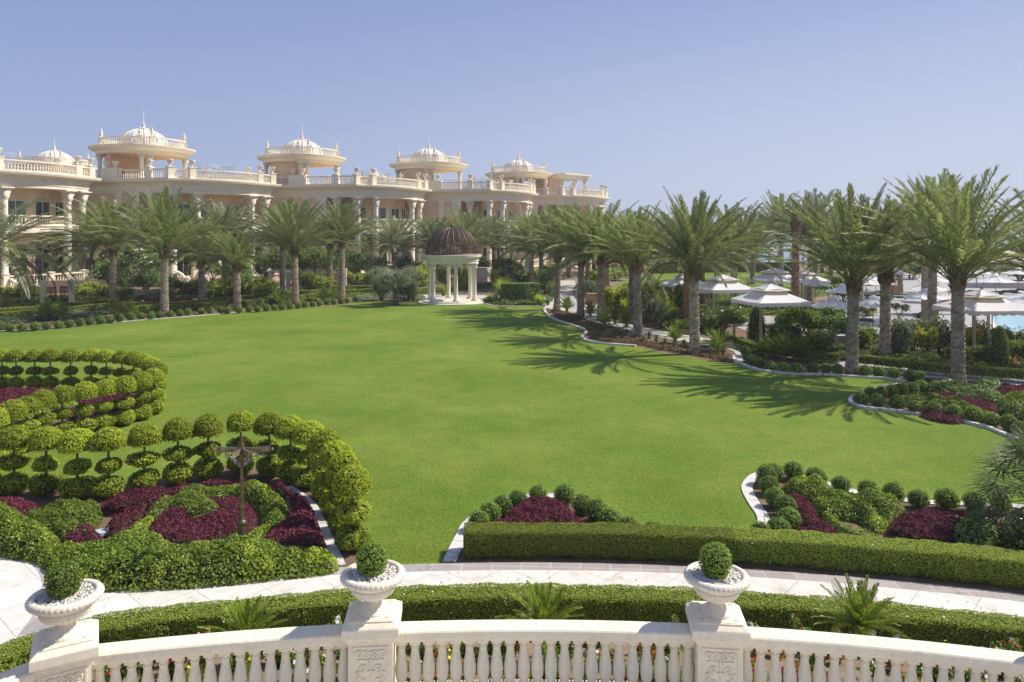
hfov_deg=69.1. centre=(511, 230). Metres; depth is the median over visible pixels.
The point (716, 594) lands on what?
garden urn
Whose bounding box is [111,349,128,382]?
topiary tree
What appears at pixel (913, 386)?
boxwood ball
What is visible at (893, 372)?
boxwood ball
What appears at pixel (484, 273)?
plaque
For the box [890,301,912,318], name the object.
young tree
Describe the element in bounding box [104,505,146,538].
purple groundcover
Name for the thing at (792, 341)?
shrub
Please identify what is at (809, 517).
purple groundcover
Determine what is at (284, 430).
topiary tree
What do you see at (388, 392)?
lawn
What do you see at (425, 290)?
hedge
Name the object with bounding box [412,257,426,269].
shrub
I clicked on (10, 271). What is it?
window
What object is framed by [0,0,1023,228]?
sky
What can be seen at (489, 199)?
villa
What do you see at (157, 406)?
topiary tree
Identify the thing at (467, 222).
date palm
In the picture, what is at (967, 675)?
bedding plant
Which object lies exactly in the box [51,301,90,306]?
hedge
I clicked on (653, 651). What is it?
bedding plant
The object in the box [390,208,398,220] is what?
window
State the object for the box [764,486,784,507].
boxwood ball
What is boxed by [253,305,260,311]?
boxwood ball
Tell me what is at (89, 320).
boxwood ball
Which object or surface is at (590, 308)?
cycad
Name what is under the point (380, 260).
shrub
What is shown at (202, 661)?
bedding plant
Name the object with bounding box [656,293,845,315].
green groundcover
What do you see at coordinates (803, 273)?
cabana tent
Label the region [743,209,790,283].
date palm
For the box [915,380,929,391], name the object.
boxwood ball
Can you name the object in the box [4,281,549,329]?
bed soil
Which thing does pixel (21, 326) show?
boxwood ball
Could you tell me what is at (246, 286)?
shrub
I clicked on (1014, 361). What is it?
wet floor sign
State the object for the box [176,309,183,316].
boxwood ball
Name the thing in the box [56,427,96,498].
topiary tree
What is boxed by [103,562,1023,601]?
walk border
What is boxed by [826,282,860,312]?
parasol
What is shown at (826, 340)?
shrub
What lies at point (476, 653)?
bedding plant
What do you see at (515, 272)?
shrub
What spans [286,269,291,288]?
gate pillar
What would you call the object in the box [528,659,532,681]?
bedding plant
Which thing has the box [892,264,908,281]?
shrub
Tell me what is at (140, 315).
boxwood ball
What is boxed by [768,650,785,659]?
bedding plant
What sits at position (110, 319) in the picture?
boxwood ball
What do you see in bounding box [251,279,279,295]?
shrub
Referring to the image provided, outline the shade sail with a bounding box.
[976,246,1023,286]
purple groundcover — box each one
[0,386,140,420]
[0,495,39,513]
[61,523,102,547]
[98,477,290,516]
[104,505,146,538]
[137,296,192,301]
[148,495,257,545]
[256,488,333,567]
[494,495,585,524]
[786,492,838,534]
[886,508,997,544]
[919,408,967,424]
[933,391,1001,416]
[977,382,1023,395]
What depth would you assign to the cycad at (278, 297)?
70.47 m
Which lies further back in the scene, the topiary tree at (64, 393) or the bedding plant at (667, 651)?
the topiary tree at (64, 393)
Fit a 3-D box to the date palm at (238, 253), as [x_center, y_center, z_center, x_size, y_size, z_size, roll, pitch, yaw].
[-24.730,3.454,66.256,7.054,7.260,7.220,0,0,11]
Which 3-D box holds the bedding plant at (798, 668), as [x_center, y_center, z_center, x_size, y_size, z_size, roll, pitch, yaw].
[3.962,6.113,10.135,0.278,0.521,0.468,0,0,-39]
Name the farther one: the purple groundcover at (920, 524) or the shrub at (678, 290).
the shrub at (678, 290)
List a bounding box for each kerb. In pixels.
[0,312,236,330]
[283,486,345,566]
[443,493,573,562]
[543,306,635,346]
[732,355,907,381]
[741,472,1021,525]
[848,383,1017,439]
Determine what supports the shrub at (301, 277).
on the bed soil at (485, 291)
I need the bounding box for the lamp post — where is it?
[217,434,273,545]
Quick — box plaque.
[481,271,487,276]
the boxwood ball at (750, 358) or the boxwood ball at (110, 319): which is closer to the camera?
the boxwood ball at (750, 358)
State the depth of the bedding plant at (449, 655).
10.30 m
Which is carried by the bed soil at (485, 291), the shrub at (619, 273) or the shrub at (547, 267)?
the shrub at (547, 267)
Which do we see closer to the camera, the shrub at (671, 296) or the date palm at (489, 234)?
the shrub at (671, 296)
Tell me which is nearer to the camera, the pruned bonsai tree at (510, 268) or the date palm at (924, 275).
the date palm at (924, 275)
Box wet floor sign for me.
[1011,358,1017,365]
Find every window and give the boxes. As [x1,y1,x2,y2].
[8,199,26,223]
[9,244,27,280]
[32,243,50,279]
[33,201,49,223]
[54,202,62,222]
[54,247,62,271]
[177,204,190,214]
[177,242,191,275]
[201,204,218,216]
[205,256,219,275]
[243,205,248,222]
[354,207,366,223]
[371,243,387,260]
[372,207,386,224]
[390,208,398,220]
[390,247,399,262]
[401,208,405,221]
[482,209,486,221]
[482,240,485,257]
[496,210,505,224]
[496,244,506,257]
[508,210,512,222]
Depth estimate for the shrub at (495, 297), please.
71.83 m
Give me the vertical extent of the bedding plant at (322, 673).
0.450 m
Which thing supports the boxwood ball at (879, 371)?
on the bed soil at (739, 332)
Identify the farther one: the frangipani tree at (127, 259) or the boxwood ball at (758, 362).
the frangipani tree at (127, 259)
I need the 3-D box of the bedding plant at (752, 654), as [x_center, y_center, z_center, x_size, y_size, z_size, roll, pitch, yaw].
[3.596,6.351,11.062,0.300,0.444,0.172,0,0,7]
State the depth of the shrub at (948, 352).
39.28 m
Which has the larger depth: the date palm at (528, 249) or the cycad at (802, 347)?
the date palm at (528, 249)
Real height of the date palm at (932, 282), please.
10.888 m
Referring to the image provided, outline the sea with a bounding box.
[649,232,1022,261]
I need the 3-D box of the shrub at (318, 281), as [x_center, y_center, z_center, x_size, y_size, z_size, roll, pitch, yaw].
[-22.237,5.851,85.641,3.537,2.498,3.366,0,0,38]
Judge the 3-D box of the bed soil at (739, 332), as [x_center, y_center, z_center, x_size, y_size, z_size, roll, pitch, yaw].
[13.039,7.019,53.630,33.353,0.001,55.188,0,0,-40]
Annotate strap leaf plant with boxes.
[410,288,416,300]
[439,283,446,295]
[491,275,514,297]
[533,293,545,305]
[544,294,550,304]
[610,297,627,312]
[674,318,688,328]
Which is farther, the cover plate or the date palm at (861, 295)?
the date palm at (861, 295)
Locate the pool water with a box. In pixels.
[993,297,1023,330]
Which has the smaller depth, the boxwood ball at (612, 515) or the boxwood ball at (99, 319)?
the boxwood ball at (612, 515)
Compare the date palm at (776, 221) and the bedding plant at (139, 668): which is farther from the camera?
the date palm at (776, 221)
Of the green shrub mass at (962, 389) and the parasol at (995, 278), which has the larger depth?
the parasol at (995, 278)
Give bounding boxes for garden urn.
[24,578,104,642]
[340,560,405,617]
[683,561,750,619]
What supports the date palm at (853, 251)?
on the bed soil at (739, 332)
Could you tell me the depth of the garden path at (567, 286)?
56.21 m
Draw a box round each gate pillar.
[38,279,48,304]
[66,278,76,301]
[266,268,273,282]
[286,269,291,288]
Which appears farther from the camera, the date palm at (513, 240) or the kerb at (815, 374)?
the date palm at (513, 240)
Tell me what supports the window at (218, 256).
in the villa at (130, 155)
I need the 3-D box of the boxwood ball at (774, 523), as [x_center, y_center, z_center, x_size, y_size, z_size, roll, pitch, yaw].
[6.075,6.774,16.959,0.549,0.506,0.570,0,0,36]
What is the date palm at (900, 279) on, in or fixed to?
on the pool deck at (908, 283)
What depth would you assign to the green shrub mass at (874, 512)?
18.11 m
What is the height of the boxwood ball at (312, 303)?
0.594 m
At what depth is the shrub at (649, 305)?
56.13 m
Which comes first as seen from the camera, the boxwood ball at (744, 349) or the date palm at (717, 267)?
the boxwood ball at (744, 349)
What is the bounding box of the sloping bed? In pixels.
[92,641,1003,681]
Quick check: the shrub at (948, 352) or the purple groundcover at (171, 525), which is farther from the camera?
the shrub at (948, 352)
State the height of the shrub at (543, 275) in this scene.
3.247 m
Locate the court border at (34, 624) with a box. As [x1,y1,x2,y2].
[1,547,52,641]
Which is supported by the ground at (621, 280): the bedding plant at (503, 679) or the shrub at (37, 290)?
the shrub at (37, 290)
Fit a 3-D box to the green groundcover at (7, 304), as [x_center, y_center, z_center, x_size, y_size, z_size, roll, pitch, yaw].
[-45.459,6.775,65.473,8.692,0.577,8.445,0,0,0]
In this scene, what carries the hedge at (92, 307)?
on the bed soil at (485, 291)
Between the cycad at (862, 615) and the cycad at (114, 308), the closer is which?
the cycad at (862, 615)
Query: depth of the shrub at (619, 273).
103.82 m
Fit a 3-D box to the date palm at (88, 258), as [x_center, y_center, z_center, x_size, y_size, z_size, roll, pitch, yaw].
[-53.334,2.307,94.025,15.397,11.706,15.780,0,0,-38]
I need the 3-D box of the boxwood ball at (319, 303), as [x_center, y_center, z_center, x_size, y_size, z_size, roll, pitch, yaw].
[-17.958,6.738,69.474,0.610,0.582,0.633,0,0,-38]
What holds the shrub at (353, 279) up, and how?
on the bed soil at (485, 291)
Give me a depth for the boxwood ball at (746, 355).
39.71 m
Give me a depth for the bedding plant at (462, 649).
10.98 m
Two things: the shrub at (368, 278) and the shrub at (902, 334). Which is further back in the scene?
the shrub at (368, 278)
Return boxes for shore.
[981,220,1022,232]
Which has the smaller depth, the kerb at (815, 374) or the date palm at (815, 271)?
the kerb at (815, 374)
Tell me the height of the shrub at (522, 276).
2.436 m
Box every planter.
[585,293,597,303]
[890,284,903,295]
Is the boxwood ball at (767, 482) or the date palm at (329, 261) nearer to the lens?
the boxwood ball at (767, 482)
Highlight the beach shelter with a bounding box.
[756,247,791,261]
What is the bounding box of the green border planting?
[0,501,339,592]
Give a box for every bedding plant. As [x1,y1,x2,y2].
[92,667,110,681]
[120,663,126,681]
[136,660,157,681]
[158,658,184,679]
[171,664,189,681]
[186,655,205,672]
[197,628,212,633]
[220,656,236,678]
[234,656,251,680]
[251,651,266,664]
[275,648,294,662]
[275,650,290,667]
[289,649,308,681]
[304,648,322,667]
[319,653,324,667]
[321,662,322,681]
[326,615,342,624]
[334,651,339,663]
[335,660,338,681]
[406,658,422,681]
[407,642,424,667]
[423,645,437,655]
[433,658,449,681]
[434,647,450,679]
[448,641,465,658]
[473,646,478,667]
[487,618,498,654]
[488,641,506,659]
[488,663,505,681]
[514,641,519,656]
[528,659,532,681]
[533,645,545,677]
[543,645,572,681]
[543,654,559,681]
[555,641,573,660]
[583,653,599,681]
[584,646,600,657]
[595,642,611,650]
[596,647,614,663]
[611,654,626,679]
[624,672,640,681]
[636,643,642,654]
[637,656,655,681]
[650,647,667,681]
[664,644,681,660]
[665,656,682,681]
[669,614,682,647]
[747,621,758,626]
[750,649,755,665]
[750,657,768,681]
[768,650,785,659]
[781,660,799,681]
[789,613,811,630]
[795,661,812,681]
[809,653,826,675]
[831,627,841,632]
[869,661,875,681]
[885,659,903,671]
[901,670,905,681]
[916,667,922,681]
[932,664,953,681]
[964,668,970,681]
[989,637,1022,674]
[1000,636,1014,649]
[1014,674,1020,681]
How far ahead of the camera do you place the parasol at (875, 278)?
72.75 m
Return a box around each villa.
[0,148,108,287]
[9,136,96,170]
[46,108,291,286]
[225,127,431,279]
[350,170,395,184]
[365,142,546,274]
[485,151,618,268]
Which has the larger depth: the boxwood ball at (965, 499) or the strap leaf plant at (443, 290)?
the strap leaf plant at (443, 290)
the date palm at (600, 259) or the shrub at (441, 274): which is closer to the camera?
the date palm at (600, 259)
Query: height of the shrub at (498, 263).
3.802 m
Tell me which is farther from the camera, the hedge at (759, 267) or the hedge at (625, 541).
the hedge at (759, 267)
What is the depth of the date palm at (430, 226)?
103.28 m
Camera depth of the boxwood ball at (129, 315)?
58.12 m
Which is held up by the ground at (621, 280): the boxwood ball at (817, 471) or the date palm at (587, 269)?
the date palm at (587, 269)
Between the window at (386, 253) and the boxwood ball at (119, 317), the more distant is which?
the window at (386, 253)
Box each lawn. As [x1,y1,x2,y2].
[0,300,1023,584]
[611,273,844,289]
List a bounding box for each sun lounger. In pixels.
[859,318,872,324]
[891,295,905,299]
[912,311,938,318]
[996,290,1016,294]
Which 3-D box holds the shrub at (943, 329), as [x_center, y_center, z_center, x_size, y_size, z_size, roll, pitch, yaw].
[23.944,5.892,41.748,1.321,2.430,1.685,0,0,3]
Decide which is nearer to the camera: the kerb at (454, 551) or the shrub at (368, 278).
the kerb at (454, 551)
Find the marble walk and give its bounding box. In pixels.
[78,570,1023,619]
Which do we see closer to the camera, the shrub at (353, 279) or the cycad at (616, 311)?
the cycad at (616, 311)
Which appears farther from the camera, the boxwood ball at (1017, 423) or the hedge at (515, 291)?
the hedge at (515, 291)
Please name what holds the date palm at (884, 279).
on the bed soil at (739, 332)
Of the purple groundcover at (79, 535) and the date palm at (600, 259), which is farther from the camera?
the date palm at (600, 259)
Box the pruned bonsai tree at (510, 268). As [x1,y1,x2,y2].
[500,262,526,282]
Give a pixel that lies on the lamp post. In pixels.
(241, 450)
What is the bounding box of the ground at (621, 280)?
[15,262,1021,601]
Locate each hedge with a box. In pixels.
[0,304,58,311]
[0,310,33,318]
[0,579,1023,672]
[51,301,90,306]
[66,303,108,311]
[79,299,116,303]
[125,479,289,542]
[126,298,233,305]
[133,304,159,313]
[169,301,228,310]
[211,293,266,301]
[241,297,276,306]
[281,289,318,295]
[299,291,330,300]
[305,285,372,289]
[345,288,373,295]
[417,286,453,293]
[451,282,497,289]
[463,520,735,563]
[489,280,538,282]
[501,282,540,300]
[655,262,791,273]
[727,527,1023,588]
[733,337,838,363]
[858,354,904,370]
[907,360,1023,382]
[942,264,1011,271]
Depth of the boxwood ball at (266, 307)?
64.73 m
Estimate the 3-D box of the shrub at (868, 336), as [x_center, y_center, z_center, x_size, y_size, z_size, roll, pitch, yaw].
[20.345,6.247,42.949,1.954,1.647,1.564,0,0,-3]
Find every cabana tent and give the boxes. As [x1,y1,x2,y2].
[661,274,709,307]
[698,272,753,311]
[731,280,811,342]
[745,265,803,307]
[781,269,830,299]
[932,285,1023,355]
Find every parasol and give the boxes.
[800,277,831,285]
[811,294,847,339]
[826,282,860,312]
[859,294,891,329]
[863,276,879,284]
[870,274,877,281]
[894,268,908,283]
[903,286,947,319]
[909,284,946,290]
[916,276,948,281]
[938,289,950,325]
[974,268,997,289]
[977,273,1014,292]
[991,298,1011,328]
[1003,267,1023,291]
[1010,295,1023,306]
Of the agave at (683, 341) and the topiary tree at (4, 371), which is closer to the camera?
the topiary tree at (4, 371)
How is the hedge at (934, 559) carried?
on the bed soil at (759, 495)
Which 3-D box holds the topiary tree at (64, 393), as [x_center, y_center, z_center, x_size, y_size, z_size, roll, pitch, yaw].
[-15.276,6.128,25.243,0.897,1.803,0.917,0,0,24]
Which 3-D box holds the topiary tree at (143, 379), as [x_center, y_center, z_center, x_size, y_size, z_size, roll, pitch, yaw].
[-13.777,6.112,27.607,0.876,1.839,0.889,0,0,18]
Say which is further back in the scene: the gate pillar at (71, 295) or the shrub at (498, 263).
the shrub at (498, 263)
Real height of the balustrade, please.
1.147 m
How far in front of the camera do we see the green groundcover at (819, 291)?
81.93 m
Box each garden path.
[143,294,498,300]
[545,280,742,363]
[752,350,1023,385]
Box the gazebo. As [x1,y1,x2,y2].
[418,224,483,305]
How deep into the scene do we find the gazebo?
71.68 m
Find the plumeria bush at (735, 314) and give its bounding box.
[699,304,748,345]
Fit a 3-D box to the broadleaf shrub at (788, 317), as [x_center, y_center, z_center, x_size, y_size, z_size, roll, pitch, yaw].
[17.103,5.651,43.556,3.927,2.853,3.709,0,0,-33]
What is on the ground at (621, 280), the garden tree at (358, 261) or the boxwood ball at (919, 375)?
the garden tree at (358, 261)
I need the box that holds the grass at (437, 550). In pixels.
[368,454,743,562]
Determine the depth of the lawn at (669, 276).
109.39 m
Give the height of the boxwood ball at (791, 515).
0.572 m
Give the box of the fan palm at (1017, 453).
[957,423,1023,538]
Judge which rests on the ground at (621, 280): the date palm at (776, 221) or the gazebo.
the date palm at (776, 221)
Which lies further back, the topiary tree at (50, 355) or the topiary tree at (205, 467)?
the topiary tree at (50, 355)
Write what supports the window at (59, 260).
in the villa at (19, 185)
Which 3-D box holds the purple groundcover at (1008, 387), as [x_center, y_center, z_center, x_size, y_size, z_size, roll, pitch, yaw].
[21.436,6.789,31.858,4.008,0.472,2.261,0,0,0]
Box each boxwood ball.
[0,322,5,329]
[4,323,14,331]
[16,322,27,331]
[30,321,40,330]
[42,322,51,329]
[43,559,83,599]
[54,321,63,328]
[64,319,74,327]
[75,317,84,325]
[85,317,94,324]
[95,315,104,323]
[106,316,114,322]
[115,313,124,321]
[125,312,134,319]
[136,312,145,319]
[146,311,154,318]
[155,311,163,317]
[165,310,174,316]
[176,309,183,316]
[184,308,191,315]
[197,308,204,314]
[206,307,213,313]
[217,306,223,312]
[223,307,230,313]
[235,306,242,313]
[245,306,251,311]
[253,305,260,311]
[262,304,270,310]
[271,304,277,309]
[278,303,285,309]
[286,302,293,308]
[295,302,301,307]
[302,301,307,307]
[309,301,315,306]
[316,300,322,305]
[323,299,329,304]
[330,298,336,304]
[338,297,343,303]
[356,539,387,577]
[468,509,489,524]
[480,501,501,521]
[493,494,512,516]
[508,489,528,507]
[528,483,547,501]
[554,483,575,505]
[571,493,591,515]
[585,497,607,522]
[596,506,622,524]
[616,515,638,525]
[645,520,662,526]
[698,541,732,579]
[740,345,750,354]
[743,352,753,361]
[747,354,757,364]
[750,520,770,530]
[753,357,765,367]
[756,464,777,480]
[758,475,779,492]
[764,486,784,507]
[765,361,776,369]
[767,516,790,531]
[768,462,783,480]
[773,494,797,512]
[776,507,801,529]
[777,362,789,371]
[783,461,804,478]
[791,362,802,372]
[804,466,827,484]
[806,362,819,372]
[820,363,831,372]
[831,363,843,373]
[831,475,851,491]
[852,390,869,404]
[857,479,880,497]
[858,364,871,375]
[863,386,878,398]
[869,392,885,406]
[872,366,885,376]
[876,385,888,397]
[882,481,904,503]
[885,384,898,395]
[887,367,899,377]
[889,394,905,408]
[896,382,908,394]
[902,369,914,381]
[906,382,919,394]
[906,489,930,509]
[907,400,921,411]
[914,370,925,380]
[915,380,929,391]
[920,377,932,386]
[925,400,943,412]
[933,487,960,509]
[944,403,962,416]
[961,490,987,510]
[964,406,983,421]
[983,411,999,426]
[989,493,1012,513]
[998,413,1016,430]
[1010,420,1023,432]
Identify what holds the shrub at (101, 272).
on the ground at (621, 280)
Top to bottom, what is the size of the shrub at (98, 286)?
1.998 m
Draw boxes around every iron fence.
[0,292,39,303]
[74,289,118,301]
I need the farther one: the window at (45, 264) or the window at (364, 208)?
the window at (364, 208)
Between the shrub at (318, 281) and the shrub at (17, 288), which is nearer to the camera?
the shrub at (17, 288)
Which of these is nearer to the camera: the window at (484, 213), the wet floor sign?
the wet floor sign
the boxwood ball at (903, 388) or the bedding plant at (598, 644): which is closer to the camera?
the bedding plant at (598, 644)
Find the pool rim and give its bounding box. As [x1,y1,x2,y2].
[990,296,1023,331]
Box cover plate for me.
[94,527,124,535]
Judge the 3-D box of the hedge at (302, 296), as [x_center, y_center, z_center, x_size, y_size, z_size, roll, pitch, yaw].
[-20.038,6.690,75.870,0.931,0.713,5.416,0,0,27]
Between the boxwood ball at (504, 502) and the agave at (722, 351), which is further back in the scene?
the agave at (722, 351)
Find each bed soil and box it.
[0,467,358,565]
[0,476,338,582]
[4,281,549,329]
[7,386,139,433]
[455,498,771,566]
[546,293,1023,434]
[753,474,1023,593]
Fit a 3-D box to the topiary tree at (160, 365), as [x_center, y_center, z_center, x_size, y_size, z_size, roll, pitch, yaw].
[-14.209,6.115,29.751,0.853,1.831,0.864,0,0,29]
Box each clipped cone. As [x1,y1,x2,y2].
[746,306,767,341]
[988,325,1010,364]
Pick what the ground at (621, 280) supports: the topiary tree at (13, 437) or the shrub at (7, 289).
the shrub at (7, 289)
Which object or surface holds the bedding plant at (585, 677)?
on the sloping bed
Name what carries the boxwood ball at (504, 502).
on the bed soil at (460, 559)
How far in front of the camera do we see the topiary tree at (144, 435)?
19.87 m
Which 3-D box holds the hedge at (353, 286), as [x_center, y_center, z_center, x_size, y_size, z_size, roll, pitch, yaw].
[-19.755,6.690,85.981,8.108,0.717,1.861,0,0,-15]
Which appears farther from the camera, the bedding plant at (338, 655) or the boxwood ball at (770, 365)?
the boxwood ball at (770, 365)
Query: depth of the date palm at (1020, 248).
38.49 m
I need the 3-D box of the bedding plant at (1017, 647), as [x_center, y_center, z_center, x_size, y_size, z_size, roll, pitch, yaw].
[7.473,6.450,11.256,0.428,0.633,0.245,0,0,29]
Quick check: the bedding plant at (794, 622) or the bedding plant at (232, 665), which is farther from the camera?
the bedding plant at (794, 622)
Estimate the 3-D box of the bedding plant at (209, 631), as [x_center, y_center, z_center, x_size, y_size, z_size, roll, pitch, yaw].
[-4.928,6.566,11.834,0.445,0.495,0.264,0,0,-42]
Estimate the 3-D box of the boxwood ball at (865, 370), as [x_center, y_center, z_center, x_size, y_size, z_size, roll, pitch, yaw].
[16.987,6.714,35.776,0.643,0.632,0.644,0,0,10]
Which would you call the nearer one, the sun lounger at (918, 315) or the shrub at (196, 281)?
the sun lounger at (918, 315)
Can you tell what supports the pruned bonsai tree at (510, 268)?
on the bed soil at (485, 291)
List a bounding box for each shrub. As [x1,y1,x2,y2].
[0,284,17,297]
[14,283,35,294]
[34,285,48,297]
[74,281,101,296]
[86,255,122,285]
[88,281,117,295]
[108,267,135,288]
[117,286,135,300]
[131,269,160,289]
[160,274,176,289]
[168,489,217,520]
[169,277,197,294]
[190,278,207,292]
[205,276,230,297]
[205,287,214,299]
[222,277,243,294]
[227,261,253,280]
[231,274,270,294]
[240,270,252,281]
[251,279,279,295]
[252,253,275,280]
[298,268,312,286]
[303,271,337,287]
[316,274,334,282]
[346,263,361,273]
[347,270,367,284]
[359,270,374,284]
[365,255,388,271]
[369,277,394,300]
[391,254,413,273]
[395,279,417,300]
[408,266,427,287]
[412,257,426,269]
[418,264,427,285]
[435,264,452,285]
[450,264,476,283]
[477,256,491,270]
[487,269,510,281]
[489,255,518,271]
[491,292,499,301]
[497,263,519,280]
[511,267,538,280]
[534,262,562,284]
[536,266,552,292]
[545,280,553,300]
[584,269,611,283]
[584,279,605,292]
[596,284,628,307]
[604,265,628,280]
[641,275,663,293]
[641,284,654,314]
[642,292,664,323]
[656,307,684,325]
[657,289,675,307]
[658,286,674,299]
[673,282,683,309]
[699,321,706,331]
[706,293,721,299]
[706,301,725,336]
[765,320,794,344]
[771,305,842,338]
[787,326,803,342]
[789,336,809,348]
[796,311,860,346]
[802,327,837,351]
[817,275,844,288]
[825,282,846,300]
[858,324,878,349]
[859,306,878,315]
[890,315,917,351]
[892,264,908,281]
[903,262,920,278]
[906,317,933,349]
[913,326,939,351]
[926,313,950,353]
[944,345,971,359]
[965,323,983,354]
[967,344,997,363]
[970,318,991,347]
[1001,325,1023,357]
[1003,265,1023,280]
[1007,339,1023,360]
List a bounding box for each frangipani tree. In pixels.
[109,243,178,289]
[194,263,221,280]
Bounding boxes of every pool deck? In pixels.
[738,316,806,335]
[801,275,1023,341]
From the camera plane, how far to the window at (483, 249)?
124.12 m
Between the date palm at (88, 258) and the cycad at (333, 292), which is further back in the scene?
the date palm at (88, 258)
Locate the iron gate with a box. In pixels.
[46,286,68,302]
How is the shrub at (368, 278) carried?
on the bed soil at (485, 291)
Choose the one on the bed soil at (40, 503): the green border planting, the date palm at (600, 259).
the green border planting
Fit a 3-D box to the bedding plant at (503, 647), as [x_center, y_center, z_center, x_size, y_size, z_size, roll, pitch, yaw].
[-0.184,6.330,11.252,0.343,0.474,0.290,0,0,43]
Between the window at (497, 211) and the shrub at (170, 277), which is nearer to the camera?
the shrub at (170, 277)
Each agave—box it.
[679,339,687,347]
[717,347,726,353]
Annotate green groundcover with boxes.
[0,302,38,307]
[0,309,110,323]
[1,285,391,302]
[119,303,232,314]
[241,291,374,305]
[355,292,425,299]
[482,297,544,304]
[623,282,831,297]
[642,313,732,340]
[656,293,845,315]
[811,343,1023,369]
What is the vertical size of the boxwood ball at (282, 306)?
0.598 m
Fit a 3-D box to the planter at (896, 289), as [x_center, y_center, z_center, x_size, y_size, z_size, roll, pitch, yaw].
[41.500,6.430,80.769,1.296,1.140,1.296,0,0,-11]
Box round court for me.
[0,550,41,646]
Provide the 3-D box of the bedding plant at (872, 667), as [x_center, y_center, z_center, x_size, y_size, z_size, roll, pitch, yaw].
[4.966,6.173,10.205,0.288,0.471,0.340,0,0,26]
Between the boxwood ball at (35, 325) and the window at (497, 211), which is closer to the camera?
the boxwood ball at (35, 325)
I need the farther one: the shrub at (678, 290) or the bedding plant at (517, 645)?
the shrub at (678, 290)
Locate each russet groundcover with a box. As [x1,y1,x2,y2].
[551,308,732,361]
[622,316,700,334]
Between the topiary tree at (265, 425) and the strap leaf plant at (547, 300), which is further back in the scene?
the strap leaf plant at (547, 300)
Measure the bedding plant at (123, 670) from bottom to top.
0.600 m
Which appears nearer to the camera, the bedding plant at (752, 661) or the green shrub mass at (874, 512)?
the bedding plant at (752, 661)
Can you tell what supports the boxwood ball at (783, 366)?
on the bed soil at (739, 332)
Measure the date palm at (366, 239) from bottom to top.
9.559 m
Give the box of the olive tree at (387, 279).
[364,263,422,305]
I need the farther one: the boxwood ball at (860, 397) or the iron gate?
the iron gate
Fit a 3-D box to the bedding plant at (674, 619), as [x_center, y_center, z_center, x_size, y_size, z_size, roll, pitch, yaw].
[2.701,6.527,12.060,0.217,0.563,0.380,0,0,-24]
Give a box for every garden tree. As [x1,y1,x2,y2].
[260,246,305,270]
[285,246,316,272]
[304,243,352,274]
[345,247,376,273]
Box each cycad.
[24,296,65,320]
[42,301,73,319]
[101,296,132,316]
[120,299,138,312]
[197,594,287,657]
[266,288,292,304]
[311,286,332,300]
[325,287,340,298]
[494,580,586,653]
[553,294,576,311]
[581,299,596,316]
[590,305,619,326]
[608,305,622,323]
[611,307,632,326]
[660,322,687,341]
[698,328,739,352]
[750,332,780,357]
[762,330,797,359]
[782,333,822,360]
[809,573,916,639]
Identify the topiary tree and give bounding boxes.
[0,348,9,388]
[0,399,28,454]
[0,407,10,456]
[0,425,31,494]
[5,348,25,387]
[13,395,43,450]
[24,349,42,388]
[26,425,66,496]
[31,389,57,429]
[39,348,60,387]
[49,385,76,432]
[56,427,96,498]
[60,348,81,386]
[73,381,98,431]
[81,348,99,382]
[87,426,126,497]
[92,378,117,428]
[95,349,116,382]
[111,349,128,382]
[112,375,136,424]
[123,351,139,392]
[124,422,163,490]
[131,371,152,420]
[132,353,151,393]
[140,357,159,391]
[143,367,165,413]
[145,361,168,402]
[161,417,194,484]
[192,413,223,480]
[225,409,256,473]
[252,411,282,477]
[273,414,305,483]
[292,420,324,487]
[306,428,340,499]
[316,440,354,514]
[325,450,362,531]
[332,464,372,551]
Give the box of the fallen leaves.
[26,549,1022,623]
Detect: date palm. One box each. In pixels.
[0,194,86,305]
[28,204,139,279]
[35,195,183,298]
[83,185,237,316]
[128,208,273,300]
[171,197,282,292]
[191,229,279,309]
[231,197,353,303]
[238,204,332,290]
[301,212,368,284]
[308,201,383,298]
[336,214,407,271]
[350,212,441,271]
[391,213,476,280]
[422,205,507,266]
[458,213,519,277]
[485,209,567,282]
[492,211,549,279]
[501,211,571,272]
[506,204,585,309]
[523,201,622,316]
[534,251,596,277]
[540,199,658,320]
[549,215,616,282]
[560,215,627,287]
[574,200,704,336]
[574,208,683,315]
[616,185,778,354]
[626,202,753,325]
[656,211,760,303]
[675,200,807,306]
[712,228,750,275]
[740,190,804,286]
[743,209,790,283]
[753,182,952,374]
[757,187,847,303]
[783,220,821,275]
[787,246,824,272]
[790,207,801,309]
[801,185,991,356]
[803,216,919,300]
[805,211,840,277]
[841,165,1023,386]
[866,173,1013,326]
[893,194,987,319]
[893,234,951,290]
[947,187,1023,295]
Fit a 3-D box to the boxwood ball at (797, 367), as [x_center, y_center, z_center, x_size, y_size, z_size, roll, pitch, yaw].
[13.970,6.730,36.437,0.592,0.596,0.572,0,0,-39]
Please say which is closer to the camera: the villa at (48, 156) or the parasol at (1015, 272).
the parasol at (1015, 272)
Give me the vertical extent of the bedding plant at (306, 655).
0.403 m
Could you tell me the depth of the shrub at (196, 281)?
80.50 m
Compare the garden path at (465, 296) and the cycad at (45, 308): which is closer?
the cycad at (45, 308)
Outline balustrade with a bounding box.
[0,599,1023,681]
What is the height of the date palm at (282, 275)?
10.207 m
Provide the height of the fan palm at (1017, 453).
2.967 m
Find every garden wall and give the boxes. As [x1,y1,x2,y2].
[11,280,106,292]
[118,287,180,296]
[337,268,346,285]
[467,267,490,282]
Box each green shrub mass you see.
[0,400,78,427]
[24,497,103,540]
[781,473,905,539]
[887,391,989,420]
[923,378,1004,405]
[951,509,1001,548]
[971,377,1004,389]
[997,390,1023,420]
[998,507,1023,550]

